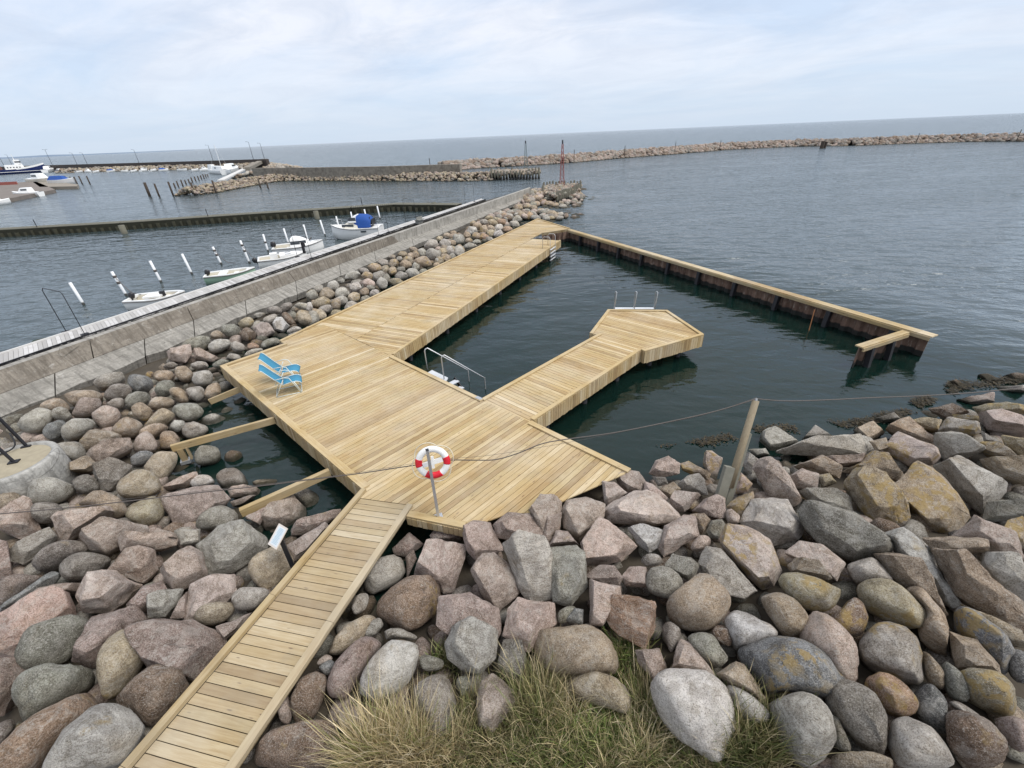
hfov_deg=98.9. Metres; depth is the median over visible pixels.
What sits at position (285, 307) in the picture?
boulder
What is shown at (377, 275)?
boulder
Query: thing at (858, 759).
boulder
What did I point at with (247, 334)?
boulder
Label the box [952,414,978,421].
boulder
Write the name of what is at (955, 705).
boulder
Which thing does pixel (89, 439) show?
boulder
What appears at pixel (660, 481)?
boulder
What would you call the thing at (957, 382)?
boulder
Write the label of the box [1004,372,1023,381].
boulder
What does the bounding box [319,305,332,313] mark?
boulder
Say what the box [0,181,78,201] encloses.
marina pontoon
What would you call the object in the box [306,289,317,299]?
boulder
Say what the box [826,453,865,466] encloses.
boulder
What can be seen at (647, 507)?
boulder
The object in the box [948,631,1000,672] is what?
boulder
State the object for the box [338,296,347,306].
boulder
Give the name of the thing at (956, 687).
boulder
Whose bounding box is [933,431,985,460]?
boulder
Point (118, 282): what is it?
mooring pole
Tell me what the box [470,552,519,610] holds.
boulder
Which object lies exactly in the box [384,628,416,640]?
boulder
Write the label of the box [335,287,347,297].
boulder
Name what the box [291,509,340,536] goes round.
boulder
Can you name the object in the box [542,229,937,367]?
sheet pile wall
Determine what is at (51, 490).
boulder
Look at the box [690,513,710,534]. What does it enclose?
boulder
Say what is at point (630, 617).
boulder
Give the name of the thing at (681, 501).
boulder
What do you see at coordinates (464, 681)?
boulder
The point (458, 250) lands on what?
boulder
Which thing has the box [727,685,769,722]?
boulder
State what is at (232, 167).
boat
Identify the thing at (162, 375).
boulder
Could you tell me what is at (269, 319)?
boulder
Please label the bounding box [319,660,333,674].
boulder
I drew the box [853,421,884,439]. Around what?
boulder
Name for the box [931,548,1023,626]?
boulder
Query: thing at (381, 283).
boulder
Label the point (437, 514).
lifebuoy post
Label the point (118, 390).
boulder
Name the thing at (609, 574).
boulder
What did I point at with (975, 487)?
boulder
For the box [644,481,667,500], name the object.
boulder
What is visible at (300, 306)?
boulder
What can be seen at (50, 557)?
boulder
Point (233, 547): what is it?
boulder
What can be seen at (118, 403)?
boulder
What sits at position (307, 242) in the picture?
ladder hoop
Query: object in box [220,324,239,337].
boulder
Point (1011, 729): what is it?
boulder
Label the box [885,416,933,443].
boulder
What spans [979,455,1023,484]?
boulder
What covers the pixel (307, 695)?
boulder
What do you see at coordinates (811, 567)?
boulder
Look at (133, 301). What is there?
open boat
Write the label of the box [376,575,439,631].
boulder
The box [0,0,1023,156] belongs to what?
sky
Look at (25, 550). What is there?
boulder
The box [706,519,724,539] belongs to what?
boulder
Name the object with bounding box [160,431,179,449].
boulder
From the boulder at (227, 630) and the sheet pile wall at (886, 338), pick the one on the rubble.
the boulder at (227, 630)
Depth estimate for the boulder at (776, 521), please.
8.53 m
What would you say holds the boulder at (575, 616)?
on the rubble
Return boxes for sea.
[0,113,1023,604]
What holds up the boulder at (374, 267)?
on the rubble
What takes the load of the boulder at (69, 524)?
on the ground at (634, 559)
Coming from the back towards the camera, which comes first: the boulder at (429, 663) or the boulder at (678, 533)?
the boulder at (678, 533)
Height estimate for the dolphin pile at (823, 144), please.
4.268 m
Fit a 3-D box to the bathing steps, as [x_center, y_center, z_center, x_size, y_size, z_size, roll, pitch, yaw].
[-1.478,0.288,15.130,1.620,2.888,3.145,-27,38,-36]
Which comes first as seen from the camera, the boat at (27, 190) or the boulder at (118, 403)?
the boulder at (118, 403)
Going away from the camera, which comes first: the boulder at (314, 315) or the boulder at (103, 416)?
the boulder at (103, 416)
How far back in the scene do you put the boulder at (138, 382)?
15.62 m
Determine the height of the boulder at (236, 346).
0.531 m
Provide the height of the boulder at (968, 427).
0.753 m
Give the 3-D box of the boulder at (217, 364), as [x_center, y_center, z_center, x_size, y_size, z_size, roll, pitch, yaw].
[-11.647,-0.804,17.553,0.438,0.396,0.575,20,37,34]
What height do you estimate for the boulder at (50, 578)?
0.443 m
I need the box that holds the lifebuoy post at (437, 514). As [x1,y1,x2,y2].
[425,448,442,516]
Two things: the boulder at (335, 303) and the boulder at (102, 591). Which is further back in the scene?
the boulder at (335, 303)
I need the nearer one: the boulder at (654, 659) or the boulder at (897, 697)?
the boulder at (897, 697)
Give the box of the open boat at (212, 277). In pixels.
[203,267,255,283]
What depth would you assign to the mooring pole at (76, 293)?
26.07 m
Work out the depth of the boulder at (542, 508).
9.21 m
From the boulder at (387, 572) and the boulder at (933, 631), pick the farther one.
the boulder at (387, 572)
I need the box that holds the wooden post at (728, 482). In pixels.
[715,398,758,505]
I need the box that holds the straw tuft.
[292,656,465,767]
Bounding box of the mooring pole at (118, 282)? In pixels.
[110,271,140,295]
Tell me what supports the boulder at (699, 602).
on the rubble
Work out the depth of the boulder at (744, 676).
6.02 m
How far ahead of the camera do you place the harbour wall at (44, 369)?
20.28 m
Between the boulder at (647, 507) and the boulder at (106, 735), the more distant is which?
the boulder at (647, 507)
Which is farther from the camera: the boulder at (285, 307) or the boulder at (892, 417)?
the boulder at (285, 307)
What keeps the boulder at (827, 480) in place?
on the rubble
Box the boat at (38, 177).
[24,173,47,181]
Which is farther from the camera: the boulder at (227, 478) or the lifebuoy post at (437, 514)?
the boulder at (227, 478)
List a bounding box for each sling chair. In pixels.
[258,353,300,384]
[258,364,301,397]
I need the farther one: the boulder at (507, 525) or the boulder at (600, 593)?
the boulder at (507, 525)
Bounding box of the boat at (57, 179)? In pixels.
[46,176,75,183]
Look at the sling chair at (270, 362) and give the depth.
14.72 m
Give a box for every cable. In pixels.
[0,399,754,513]
[757,388,1023,400]
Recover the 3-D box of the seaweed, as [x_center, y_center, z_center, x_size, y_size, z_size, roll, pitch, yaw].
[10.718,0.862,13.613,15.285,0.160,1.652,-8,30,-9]
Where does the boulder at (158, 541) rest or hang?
on the rubble
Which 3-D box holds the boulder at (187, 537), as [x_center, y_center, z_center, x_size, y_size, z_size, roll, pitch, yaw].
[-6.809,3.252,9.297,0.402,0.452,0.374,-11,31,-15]
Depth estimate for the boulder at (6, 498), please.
9.86 m
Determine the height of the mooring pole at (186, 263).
2.954 m
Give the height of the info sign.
1.301 m
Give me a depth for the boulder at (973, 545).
7.37 m
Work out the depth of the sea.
31.12 m
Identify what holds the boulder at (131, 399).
on the rubble
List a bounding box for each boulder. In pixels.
[0,492,20,508]
[0,495,41,538]
[0,540,13,579]
[0,571,60,611]
[0,574,39,604]
[0,585,76,656]
[0,657,24,716]
[0,693,97,767]
[0,719,15,743]
[9,527,57,565]
[11,663,94,721]
[14,614,88,669]
[17,407,53,433]
[27,477,75,503]
[30,502,63,523]
[31,540,88,571]
[34,583,79,595]
[40,398,69,410]
[42,420,65,439]
[42,703,144,767]
[50,505,114,539]
[51,407,72,421]
[57,441,85,460]
[59,552,110,581]
[61,418,95,441]
[64,390,102,406]
[69,455,94,472]
[71,605,146,668]
[72,397,101,417]
[72,474,99,493]
[75,570,142,613]
[79,429,121,450]
[79,490,126,518]
[79,516,148,555]
[86,438,132,461]
[92,405,121,427]
[92,457,131,491]
[93,372,124,390]
[96,629,143,699]
[104,383,131,400]
[106,398,124,409]
[107,545,158,583]
[111,417,142,438]
[116,469,161,498]
[116,664,188,726]
[118,531,177,551]
[124,391,150,409]
[124,618,226,681]
[125,496,164,525]
[126,581,166,611]
[127,374,152,392]
[130,451,152,466]
[131,402,152,420]
[133,431,156,451]
[139,423,167,437]
[144,451,177,477]
[146,408,174,425]
[146,588,183,617]
[148,397,173,410]
[152,528,177,538]
[154,370,174,380]
[154,380,174,396]
[159,546,207,589]
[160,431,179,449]
[160,485,230,523]
[163,471,197,490]
[167,344,191,362]
[169,387,188,402]
[170,420,184,431]
[170,591,187,618]
[172,403,203,421]
[175,366,192,382]
[178,529,199,545]
[182,336,210,349]
[182,421,208,438]
[184,574,236,619]
[186,386,204,400]
[190,361,208,369]
[190,475,214,486]
[192,348,217,362]
[192,370,212,386]
[194,445,220,465]
[194,601,234,625]
[196,505,237,530]
[196,519,267,574]
[201,413,225,424]
[204,383,220,398]
[208,339,230,352]
[212,359,228,368]
[215,612,251,639]
[216,468,247,488]
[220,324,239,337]
[221,407,232,412]
[224,450,241,461]
[228,484,260,497]
[230,495,255,506]
[231,341,244,351]
[231,587,268,610]
[234,397,245,403]
[238,317,253,327]
[240,327,255,341]
[244,348,262,356]
[245,506,265,524]
[247,545,294,588]
[252,479,276,486]
[253,322,274,336]
[254,720,337,767]
[261,338,279,348]
[261,494,306,530]
[263,314,276,324]
[272,317,288,332]
[277,696,291,723]
[280,302,292,312]
[282,312,295,324]
[287,522,328,561]
[290,671,326,722]
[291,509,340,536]
[294,302,306,309]
[294,488,318,507]
[295,310,311,326]
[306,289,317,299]
[308,310,319,325]
[312,296,330,308]
[316,309,326,320]
[317,655,332,664]
[319,287,334,299]
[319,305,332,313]
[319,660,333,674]
[326,636,380,698]
[327,280,338,290]
[329,615,375,655]
[331,297,340,309]
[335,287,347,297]
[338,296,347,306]
[344,301,356,308]
[345,271,360,279]
[348,292,359,301]
[349,282,361,291]
[351,593,368,613]
[359,640,418,700]
[362,278,374,286]
[364,554,404,593]
[365,618,382,636]
[368,263,381,272]
[373,270,383,280]
[376,277,387,289]
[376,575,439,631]
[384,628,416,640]
[388,278,402,285]
[392,532,423,556]
[405,268,419,278]
[405,550,416,576]
[413,674,455,736]
[414,256,431,268]
[414,538,465,593]
[419,655,443,671]
[424,239,437,249]
[426,248,439,259]
[430,531,461,541]
[436,592,500,637]
[444,616,497,675]
[453,234,459,244]
[454,246,463,255]
[456,675,470,695]
[462,520,502,560]
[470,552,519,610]
[476,673,515,731]
[493,512,542,539]
[497,639,526,681]
[502,530,552,600]
[502,597,556,652]
[528,494,561,531]
[534,624,618,677]
[543,512,561,543]
[549,530,578,545]
[550,545,587,605]
[557,606,574,623]
[561,497,605,541]
[566,608,583,623]
[568,671,632,714]
[580,517,636,564]
[587,565,622,585]
[589,579,620,625]
[602,481,626,504]
[605,489,680,526]
[606,594,656,648]
[616,470,644,493]
[622,566,646,586]
[627,523,663,552]
[635,648,666,679]
[641,553,661,566]
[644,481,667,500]
[646,566,682,598]
[649,456,680,476]
[650,668,735,761]
[652,476,667,485]
[657,515,699,556]
[659,482,680,498]
[662,622,680,651]
[665,554,698,580]
[666,573,730,631]
[669,490,700,511]
[671,639,715,675]
[678,473,707,495]
[681,461,710,479]
[688,632,727,667]
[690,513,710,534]
[691,535,710,551]
[692,494,725,518]
[698,546,756,599]
[703,450,722,479]
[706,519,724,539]
[712,625,731,646]
[716,661,764,703]
[720,523,781,589]
[725,509,739,523]
[725,610,777,649]
[726,491,753,516]
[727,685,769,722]
[735,473,752,493]
[737,636,845,700]
[740,497,803,546]
[743,451,757,473]
[748,448,769,456]
[752,456,801,506]
[759,426,797,450]
[761,592,808,636]
[769,691,836,767]
[776,434,867,456]
[778,572,840,611]
[784,540,845,580]
[787,557,831,580]
[790,468,819,488]
[793,455,842,478]
[797,500,893,560]
[798,487,853,510]
[799,611,858,681]
[802,425,832,439]
[819,473,836,487]
[825,678,887,754]
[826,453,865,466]
[829,597,867,636]
[831,751,893,767]
[832,714,850,751]
[842,450,902,481]
[844,465,910,523]
[847,557,892,584]
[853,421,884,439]
[856,578,926,628]
[858,621,923,684]
[864,672,918,716]
[869,437,887,450]
[873,553,947,616]
[874,412,900,422]
[883,431,940,466]
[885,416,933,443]
[885,527,961,608]
[887,716,954,767]
[895,461,970,534]
[906,586,948,655]
[913,417,941,432]
[914,684,947,733]
[922,536,989,553]
[922,651,944,688]
[928,403,969,418]
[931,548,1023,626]
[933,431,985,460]
[933,455,1007,514]
[938,417,980,435]
[941,662,969,701]
[945,710,1008,767]
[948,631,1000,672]
[950,379,965,387]
[950,701,978,714]
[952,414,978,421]
[952,515,1023,558]
[953,606,1015,674]
[957,392,994,403]
[960,603,1023,647]
[960,668,1016,716]
[972,402,1023,414]
[978,408,1023,437]
[979,373,1005,381]
[979,441,1015,456]
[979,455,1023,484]
[980,551,1023,600]
[981,431,1000,442]
[982,498,1023,521]
[995,716,1023,751]
[996,385,1023,392]
[1001,435,1023,455]
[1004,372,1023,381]
[1004,516,1023,548]
[1008,649,1023,683]
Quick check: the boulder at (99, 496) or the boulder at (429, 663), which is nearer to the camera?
the boulder at (429, 663)
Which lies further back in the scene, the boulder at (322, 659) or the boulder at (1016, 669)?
the boulder at (322, 659)
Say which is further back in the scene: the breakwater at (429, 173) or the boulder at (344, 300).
the breakwater at (429, 173)
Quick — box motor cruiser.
[331,214,383,239]
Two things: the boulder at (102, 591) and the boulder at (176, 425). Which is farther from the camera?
the boulder at (176, 425)
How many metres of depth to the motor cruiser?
40.42 m
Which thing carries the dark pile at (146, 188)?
in the sea
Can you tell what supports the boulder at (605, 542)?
on the ground at (634, 559)
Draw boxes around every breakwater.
[1,159,301,172]
[174,161,499,195]
[437,132,1023,169]
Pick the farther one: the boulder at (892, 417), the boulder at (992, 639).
the boulder at (892, 417)
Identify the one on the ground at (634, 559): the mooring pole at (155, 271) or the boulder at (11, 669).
the boulder at (11, 669)
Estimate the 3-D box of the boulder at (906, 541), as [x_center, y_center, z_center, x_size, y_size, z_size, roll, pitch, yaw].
[6.832,3.115,7.329,0.690,0.875,1.233,-3,30,0]
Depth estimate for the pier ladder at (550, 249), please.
31.16 m
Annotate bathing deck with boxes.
[220,218,703,536]
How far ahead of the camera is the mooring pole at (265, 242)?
37.33 m
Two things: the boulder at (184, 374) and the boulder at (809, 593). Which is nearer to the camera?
the boulder at (809, 593)
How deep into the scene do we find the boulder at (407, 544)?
9.41 m
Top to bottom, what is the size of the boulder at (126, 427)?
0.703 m
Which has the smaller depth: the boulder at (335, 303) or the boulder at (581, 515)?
the boulder at (581, 515)
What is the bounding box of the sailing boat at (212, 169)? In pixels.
[207,146,230,174]
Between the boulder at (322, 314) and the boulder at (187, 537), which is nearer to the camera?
the boulder at (187, 537)
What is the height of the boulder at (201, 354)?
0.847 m
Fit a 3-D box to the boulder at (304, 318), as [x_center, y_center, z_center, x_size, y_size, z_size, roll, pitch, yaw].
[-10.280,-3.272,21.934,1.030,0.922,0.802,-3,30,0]
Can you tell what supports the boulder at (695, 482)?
on the rubble
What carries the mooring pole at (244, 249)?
in the sea
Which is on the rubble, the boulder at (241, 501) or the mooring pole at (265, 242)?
the boulder at (241, 501)
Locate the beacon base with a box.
[0,417,79,496]
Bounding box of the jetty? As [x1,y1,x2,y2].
[0,200,461,236]
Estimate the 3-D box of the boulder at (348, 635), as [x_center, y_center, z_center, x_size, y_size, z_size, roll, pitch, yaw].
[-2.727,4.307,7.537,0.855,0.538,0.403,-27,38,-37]
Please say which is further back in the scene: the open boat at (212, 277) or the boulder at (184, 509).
the open boat at (212, 277)
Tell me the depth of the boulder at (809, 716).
5.34 m
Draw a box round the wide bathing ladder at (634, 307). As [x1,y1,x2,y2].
[614,291,657,309]
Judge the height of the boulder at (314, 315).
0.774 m
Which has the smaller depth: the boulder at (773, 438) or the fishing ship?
the boulder at (773, 438)
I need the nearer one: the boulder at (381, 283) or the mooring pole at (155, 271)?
the boulder at (381, 283)
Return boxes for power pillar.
[300,242,305,253]
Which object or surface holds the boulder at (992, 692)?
on the rubble
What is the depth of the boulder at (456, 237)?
37.07 m
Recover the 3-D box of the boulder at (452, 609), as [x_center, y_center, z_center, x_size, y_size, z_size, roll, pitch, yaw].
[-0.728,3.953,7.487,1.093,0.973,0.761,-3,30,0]
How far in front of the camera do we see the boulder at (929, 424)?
11.98 m
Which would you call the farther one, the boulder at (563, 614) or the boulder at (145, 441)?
the boulder at (145, 441)
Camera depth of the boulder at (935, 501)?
8.69 m
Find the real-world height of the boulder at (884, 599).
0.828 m
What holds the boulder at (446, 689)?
on the rubble
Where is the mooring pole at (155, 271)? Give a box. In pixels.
[149,261,161,282]
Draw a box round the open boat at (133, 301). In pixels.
[122,290,184,310]
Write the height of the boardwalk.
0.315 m
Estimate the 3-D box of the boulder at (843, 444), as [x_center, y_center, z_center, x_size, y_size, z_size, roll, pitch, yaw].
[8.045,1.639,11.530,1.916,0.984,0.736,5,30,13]
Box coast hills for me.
[0,150,185,158]
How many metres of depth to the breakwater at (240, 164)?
203.65 m
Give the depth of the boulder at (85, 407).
13.83 m
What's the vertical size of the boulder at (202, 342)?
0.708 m
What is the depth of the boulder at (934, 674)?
5.83 m
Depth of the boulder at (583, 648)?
6.56 m
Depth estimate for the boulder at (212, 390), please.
15.44 m
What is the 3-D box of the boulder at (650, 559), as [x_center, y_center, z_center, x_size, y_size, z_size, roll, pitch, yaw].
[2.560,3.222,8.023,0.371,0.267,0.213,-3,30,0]
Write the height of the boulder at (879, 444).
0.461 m
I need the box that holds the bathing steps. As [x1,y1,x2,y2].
[424,348,485,399]
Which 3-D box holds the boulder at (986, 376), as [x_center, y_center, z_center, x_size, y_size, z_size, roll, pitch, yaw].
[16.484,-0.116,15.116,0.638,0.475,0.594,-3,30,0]
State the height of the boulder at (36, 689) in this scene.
1.098 m
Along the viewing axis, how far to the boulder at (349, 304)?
23.18 m
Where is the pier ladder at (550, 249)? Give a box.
[542,233,555,260]
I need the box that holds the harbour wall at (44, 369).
[0,187,530,417]
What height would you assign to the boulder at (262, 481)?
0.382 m
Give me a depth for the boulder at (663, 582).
7.41 m
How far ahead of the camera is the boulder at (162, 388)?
15.47 m
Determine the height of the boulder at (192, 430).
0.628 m
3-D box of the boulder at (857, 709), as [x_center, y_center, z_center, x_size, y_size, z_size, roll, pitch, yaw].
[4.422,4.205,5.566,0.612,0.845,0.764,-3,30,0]
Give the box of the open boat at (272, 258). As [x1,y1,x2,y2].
[252,250,306,268]
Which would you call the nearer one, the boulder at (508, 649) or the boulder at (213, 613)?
the boulder at (508, 649)
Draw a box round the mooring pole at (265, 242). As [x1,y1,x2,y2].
[262,234,268,251]
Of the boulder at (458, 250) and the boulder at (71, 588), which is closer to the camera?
the boulder at (71, 588)
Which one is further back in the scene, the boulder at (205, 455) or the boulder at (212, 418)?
the boulder at (212, 418)
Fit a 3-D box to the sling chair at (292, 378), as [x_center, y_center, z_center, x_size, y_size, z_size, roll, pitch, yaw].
[-7.372,-0.191,14.071,1.083,1.022,0.620,-14,32,-20]
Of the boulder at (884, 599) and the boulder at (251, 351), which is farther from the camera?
the boulder at (251, 351)
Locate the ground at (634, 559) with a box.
[0,187,1023,767]
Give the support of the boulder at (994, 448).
on the rubble
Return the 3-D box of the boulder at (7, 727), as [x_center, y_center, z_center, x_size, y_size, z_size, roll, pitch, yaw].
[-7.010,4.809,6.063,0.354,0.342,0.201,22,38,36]
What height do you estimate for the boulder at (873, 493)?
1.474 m
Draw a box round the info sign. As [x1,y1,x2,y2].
[268,524,297,576]
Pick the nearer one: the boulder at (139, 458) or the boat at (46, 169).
the boulder at (139, 458)
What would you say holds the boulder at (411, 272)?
on the rubble
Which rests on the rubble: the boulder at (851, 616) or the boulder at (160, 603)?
the boulder at (851, 616)
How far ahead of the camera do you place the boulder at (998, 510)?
8.67 m
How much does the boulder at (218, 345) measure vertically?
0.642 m
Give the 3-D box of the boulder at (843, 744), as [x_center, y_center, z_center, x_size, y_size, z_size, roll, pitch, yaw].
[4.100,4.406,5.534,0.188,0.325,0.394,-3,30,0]
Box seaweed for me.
[656,374,1023,447]
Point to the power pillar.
(303, 246)
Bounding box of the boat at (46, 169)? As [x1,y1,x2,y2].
[41,166,54,172]
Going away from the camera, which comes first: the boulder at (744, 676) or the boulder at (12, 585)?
the boulder at (744, 676)
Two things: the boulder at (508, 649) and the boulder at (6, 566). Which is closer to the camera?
the boulder at (508, 649)
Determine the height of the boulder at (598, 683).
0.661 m
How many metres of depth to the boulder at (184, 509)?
10.26 m
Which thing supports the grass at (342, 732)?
on the ground at (634, 559)
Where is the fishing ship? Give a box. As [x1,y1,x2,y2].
[0,155,43,174]
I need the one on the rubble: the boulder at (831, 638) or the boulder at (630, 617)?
the boulder at (831, 638)
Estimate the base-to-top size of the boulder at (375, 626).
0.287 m
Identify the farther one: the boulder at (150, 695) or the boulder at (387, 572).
the boulder at (387, 572)
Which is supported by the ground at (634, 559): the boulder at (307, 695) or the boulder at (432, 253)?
the boulder at (432, 253)
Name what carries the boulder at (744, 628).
on the rubble
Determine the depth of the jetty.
52.78 m
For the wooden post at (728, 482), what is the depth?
9.41 m
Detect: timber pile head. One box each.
[490,167,540,180]
[541,180,581,202]
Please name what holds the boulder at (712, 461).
on the rubble
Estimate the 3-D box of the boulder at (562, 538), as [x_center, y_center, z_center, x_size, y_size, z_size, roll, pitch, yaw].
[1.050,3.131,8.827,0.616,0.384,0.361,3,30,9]
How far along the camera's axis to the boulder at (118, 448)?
11.79 m
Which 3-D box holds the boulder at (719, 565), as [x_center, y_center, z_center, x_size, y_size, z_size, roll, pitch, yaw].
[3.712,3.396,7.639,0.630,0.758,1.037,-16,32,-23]
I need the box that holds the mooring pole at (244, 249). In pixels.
[239,240,263,262]
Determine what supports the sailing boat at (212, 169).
on the sea
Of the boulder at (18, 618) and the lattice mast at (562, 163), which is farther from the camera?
the lattice mast at (562, 163)
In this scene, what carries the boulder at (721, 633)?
on the rubble
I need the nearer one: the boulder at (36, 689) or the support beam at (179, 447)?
the boulder at (36, 689)
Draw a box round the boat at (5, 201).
[0,198,10,204]
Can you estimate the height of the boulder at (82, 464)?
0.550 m
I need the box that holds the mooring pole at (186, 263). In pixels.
[181,254,192,273]
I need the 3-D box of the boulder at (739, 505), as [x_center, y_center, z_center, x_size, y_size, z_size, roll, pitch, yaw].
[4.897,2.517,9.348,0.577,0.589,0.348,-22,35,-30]
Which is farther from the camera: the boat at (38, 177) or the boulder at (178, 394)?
the boat at (38, 177)
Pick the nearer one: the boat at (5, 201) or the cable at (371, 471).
the cable at (371, 471)
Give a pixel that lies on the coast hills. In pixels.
(75, 154)
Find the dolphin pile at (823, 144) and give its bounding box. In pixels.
[819,141,827,148]
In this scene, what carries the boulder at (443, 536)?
on the rubble
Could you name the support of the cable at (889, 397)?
attached to the wooden post at (728, 482)
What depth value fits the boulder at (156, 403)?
14.26 m
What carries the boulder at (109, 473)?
on the ground at (634, 559)
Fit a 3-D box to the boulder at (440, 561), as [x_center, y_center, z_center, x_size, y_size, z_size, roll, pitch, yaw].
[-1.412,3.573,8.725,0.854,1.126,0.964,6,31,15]
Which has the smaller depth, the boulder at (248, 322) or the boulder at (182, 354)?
the boulder at (182, 354)
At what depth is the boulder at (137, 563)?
8.38 m
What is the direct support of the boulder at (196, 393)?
on the rubble
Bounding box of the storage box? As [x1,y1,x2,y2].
[414,216,423,223]
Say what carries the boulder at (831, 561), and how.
on the rubble
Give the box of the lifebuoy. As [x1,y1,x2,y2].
[412,442,453,481]
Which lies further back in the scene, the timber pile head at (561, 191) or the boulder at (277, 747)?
the timber pile head at (561, 191)
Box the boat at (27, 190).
[12,187,44,196]
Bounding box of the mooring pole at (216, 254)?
[212,247,229,264]
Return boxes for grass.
[327,694,377,767]
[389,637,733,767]
[412,624,847,767]
[640,657,815,767]
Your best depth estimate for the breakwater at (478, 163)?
150.26 m
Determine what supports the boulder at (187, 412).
on the rubble
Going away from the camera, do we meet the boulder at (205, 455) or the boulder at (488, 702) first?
the boulder at (488, 702)
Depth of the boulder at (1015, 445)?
10.13 m
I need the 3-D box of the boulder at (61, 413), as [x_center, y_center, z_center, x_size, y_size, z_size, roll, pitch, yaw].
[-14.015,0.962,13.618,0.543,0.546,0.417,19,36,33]
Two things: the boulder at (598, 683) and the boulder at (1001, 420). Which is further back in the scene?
the boulder at (1001, 420)
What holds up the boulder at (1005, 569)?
on the rubble
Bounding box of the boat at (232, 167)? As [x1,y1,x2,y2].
[220,163,238,174]
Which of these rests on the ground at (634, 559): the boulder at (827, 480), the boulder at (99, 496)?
the boulder at (99, 496)
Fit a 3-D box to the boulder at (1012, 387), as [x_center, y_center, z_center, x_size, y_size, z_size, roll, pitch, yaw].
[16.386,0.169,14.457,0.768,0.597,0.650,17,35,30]
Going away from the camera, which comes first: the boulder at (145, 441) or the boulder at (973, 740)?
the boulder at (973, 740)
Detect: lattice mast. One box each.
[524,141,527,167]
[559,140,563,183]
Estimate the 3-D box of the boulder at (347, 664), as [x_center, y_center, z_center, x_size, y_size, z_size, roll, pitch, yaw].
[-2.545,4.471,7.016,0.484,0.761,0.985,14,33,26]
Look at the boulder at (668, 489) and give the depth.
10.12 m
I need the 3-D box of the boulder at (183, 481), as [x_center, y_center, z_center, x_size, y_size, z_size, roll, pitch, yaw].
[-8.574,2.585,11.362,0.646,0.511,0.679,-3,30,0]
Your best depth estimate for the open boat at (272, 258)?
32.56 m
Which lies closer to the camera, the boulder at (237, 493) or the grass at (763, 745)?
the grass at (763, 745)
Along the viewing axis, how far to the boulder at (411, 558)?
8.97 m
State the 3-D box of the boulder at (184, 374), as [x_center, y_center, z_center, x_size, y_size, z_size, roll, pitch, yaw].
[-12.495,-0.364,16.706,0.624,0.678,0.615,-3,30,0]
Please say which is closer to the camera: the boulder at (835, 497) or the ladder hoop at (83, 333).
the boulder at (835, 497)
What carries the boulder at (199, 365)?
on the rubble
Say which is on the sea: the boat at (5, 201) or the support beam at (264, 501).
the boat at (5, 201)
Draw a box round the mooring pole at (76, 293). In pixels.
[68,282,84,304]
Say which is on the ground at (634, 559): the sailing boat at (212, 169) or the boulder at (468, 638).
the boulder at (468, 638)
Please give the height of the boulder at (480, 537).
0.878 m
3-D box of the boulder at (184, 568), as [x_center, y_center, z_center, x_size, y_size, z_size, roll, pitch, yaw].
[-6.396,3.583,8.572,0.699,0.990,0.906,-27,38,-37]
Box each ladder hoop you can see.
[42,288,88,335]
[290,226,313,258]
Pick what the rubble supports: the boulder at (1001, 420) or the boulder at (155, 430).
the boulder at (155, 430)
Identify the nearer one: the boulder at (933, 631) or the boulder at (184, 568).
the boulder at (933, 631)
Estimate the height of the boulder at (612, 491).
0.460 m
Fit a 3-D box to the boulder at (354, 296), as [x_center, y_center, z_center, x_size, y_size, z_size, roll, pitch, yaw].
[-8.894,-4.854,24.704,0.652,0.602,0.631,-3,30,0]
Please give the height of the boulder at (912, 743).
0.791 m
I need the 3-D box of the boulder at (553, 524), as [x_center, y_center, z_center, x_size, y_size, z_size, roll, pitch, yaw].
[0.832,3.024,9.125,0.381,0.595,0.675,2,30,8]
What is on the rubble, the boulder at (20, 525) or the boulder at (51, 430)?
the boulder at (20, 525)
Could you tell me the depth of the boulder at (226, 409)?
15.07 m
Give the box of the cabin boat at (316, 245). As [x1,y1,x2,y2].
[270,236,324,253]
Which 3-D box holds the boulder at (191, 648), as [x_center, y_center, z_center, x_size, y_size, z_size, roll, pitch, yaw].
[-5.560,4.399,7.220,1.468,1.501,0.953,-3,30,0]
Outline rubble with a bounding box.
[0,185,1023,767]
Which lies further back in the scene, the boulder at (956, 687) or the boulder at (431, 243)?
the boulder at (431, 243)
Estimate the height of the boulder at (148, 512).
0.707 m
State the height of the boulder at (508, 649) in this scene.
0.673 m
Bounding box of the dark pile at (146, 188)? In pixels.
[143,182,150,195]
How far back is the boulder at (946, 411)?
12.24 m
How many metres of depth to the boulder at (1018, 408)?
12.07 m
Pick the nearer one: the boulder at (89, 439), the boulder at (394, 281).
the boulder at (89, 439)
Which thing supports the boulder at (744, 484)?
on the rubble
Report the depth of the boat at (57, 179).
128.74 m
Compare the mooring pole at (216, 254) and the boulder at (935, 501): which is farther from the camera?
the mooring pole at (216, 254)
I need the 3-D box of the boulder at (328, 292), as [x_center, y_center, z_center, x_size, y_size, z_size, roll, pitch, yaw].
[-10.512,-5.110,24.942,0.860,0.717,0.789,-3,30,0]
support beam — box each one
[170,417,275,465]
[208,387,239,404]
[239,468,330,516]
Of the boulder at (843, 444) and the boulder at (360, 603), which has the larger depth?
the boulder at (843, 444)
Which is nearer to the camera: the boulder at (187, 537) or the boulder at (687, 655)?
the boulder at (687, 655)
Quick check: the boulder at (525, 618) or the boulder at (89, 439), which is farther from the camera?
the boulder at (89, 439)
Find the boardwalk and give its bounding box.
[118,488,412,767]
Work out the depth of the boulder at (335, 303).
23.57 m
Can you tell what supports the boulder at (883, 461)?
on the rubble
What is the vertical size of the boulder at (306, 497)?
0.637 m

